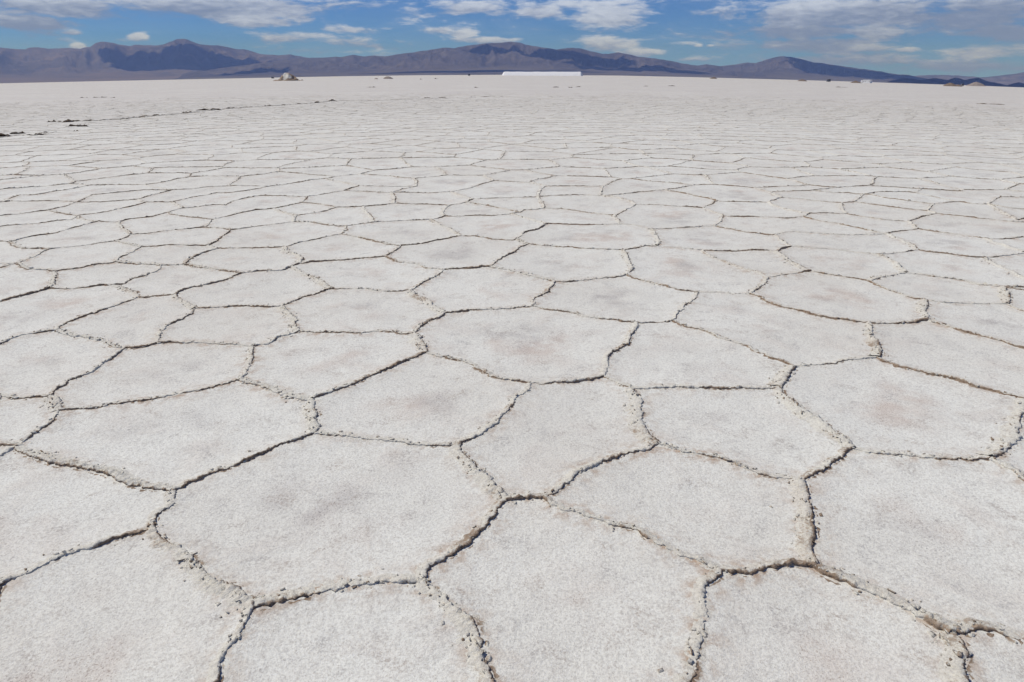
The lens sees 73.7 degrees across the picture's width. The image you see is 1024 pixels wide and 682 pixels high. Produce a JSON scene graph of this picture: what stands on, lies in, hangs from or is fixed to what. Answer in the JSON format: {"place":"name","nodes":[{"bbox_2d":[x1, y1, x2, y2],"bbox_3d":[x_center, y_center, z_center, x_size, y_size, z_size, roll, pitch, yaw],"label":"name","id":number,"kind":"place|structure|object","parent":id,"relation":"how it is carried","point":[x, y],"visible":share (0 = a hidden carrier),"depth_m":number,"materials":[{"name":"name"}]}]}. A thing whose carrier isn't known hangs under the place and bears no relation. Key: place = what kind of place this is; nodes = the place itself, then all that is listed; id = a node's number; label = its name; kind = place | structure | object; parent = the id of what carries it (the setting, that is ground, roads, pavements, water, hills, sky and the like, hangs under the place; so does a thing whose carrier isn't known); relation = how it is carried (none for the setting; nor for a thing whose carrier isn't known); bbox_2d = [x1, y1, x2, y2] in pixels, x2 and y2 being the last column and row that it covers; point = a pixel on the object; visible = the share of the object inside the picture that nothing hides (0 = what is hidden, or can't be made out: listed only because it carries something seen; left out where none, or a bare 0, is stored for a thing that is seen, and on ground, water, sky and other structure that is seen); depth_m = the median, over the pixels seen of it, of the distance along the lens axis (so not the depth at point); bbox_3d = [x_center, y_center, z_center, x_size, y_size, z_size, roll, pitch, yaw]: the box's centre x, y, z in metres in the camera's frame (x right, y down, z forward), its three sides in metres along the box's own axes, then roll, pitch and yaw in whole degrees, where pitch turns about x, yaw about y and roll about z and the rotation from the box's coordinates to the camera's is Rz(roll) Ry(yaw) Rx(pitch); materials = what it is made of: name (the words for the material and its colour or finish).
{"place":"outdoors","nodes":[
{"label":"outdoors","id":0,"kind":"place"},
{"bbox_2d":[0,39,306,82],"bbox_3d":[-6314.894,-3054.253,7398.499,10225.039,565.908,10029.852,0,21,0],"label":"mountain range","id":1,"kind":"structure","parent":0,"point":[109,61],"depth_m":7670.75,"materials":[{"name":"stone"}]},
{"bbox_2d":[171,42,793,79],"bbox_3d":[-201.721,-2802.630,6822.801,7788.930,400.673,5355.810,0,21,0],"label":"mountain range","id":2,"kind":"structure","parent":0,"point":[490,59],"depth_m":6321.84,"materials":[{"name":"stone"}]},
{"bbox_2d":[0,75,1023,681],"bbox_3d":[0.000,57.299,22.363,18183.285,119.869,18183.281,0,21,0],"label":"ground","id":3,"kind":"structure","parent":0,"point":[544,589],"depth_m":3.81,"materials":[{"name":"white"}]},
{"bbox_2d":[273,73,303,80],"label":"salt heap","id":4,"kind":"object","parent":3,"relation":"on","point":[287,77],"visible":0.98,"depth_m":292.55,"materials":[{"name":"white"}]},
{"bbox_2d":[0,93,1023,681],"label":"salt ridges","id":5,"kind":"object","parent":3,"relation":"on","point":[954,671],"visible":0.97,"depth_m":3.95,"materials":[{"name":"white"}]},
{"bbox_2d":[0,150,1023,678],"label":"salt crumbs","id":6,"kind":"object","parent":3,"relation":"on","point":[690,660],"visible":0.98,"depth_m":3.40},
{"bbox_2d":[502,72,582,75],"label":"salt stockpile","id":7,"kind":"object","parent":3,"relation":"on","point":[544,73],"visible":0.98,"depth_m":1329.59,"materials":[{"name":"white"}]},
{"bbox_2d":[966,82,984,85],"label":"earth mound","id":8,"kind":"object","parent":3,"relation":"on","point":[976,84],"visible":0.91,"depth_m":1180.64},
{"bbox_2d":[0,0,1023,76],"label":"sky","id":9,"kind":"structure","parent":0,"point":[975,38],"materials":[{"name":"blue"}]},
{"bbox_2d":[723,56,926,82],"bbox_3d":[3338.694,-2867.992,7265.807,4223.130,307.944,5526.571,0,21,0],"label":"mountain range","id":10,"kind":"structure","parent":0,"point":[783,67],"depth_m":6549.44,"materials":[{"name":"stone"}]},
{"bbox_2d":[861,80,871,82],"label":"building","id":11,"kind":"structure","parent":0,"point":[866,81],"depth_m":796.76,"materials":[{"name":"white paint"}]},
{"bbox_2d":[885,78,1023,86],"bbox_3d":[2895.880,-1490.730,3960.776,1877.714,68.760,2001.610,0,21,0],"label":"hills","id":12,"kind":"structure","parent":0,"point":[957,81],"depth_m":3932.93,"materials":[{"name":"stone"}]},
{"bbox_2d":[916,72,1023,84],"bbox_3d":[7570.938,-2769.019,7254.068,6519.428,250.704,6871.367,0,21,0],"label":"mountain range","id":13,"kind":"structure","parent":0,"point":[1008,79],"depth_m":8802.27,"materials":[{"name":"stone"}]}
]}

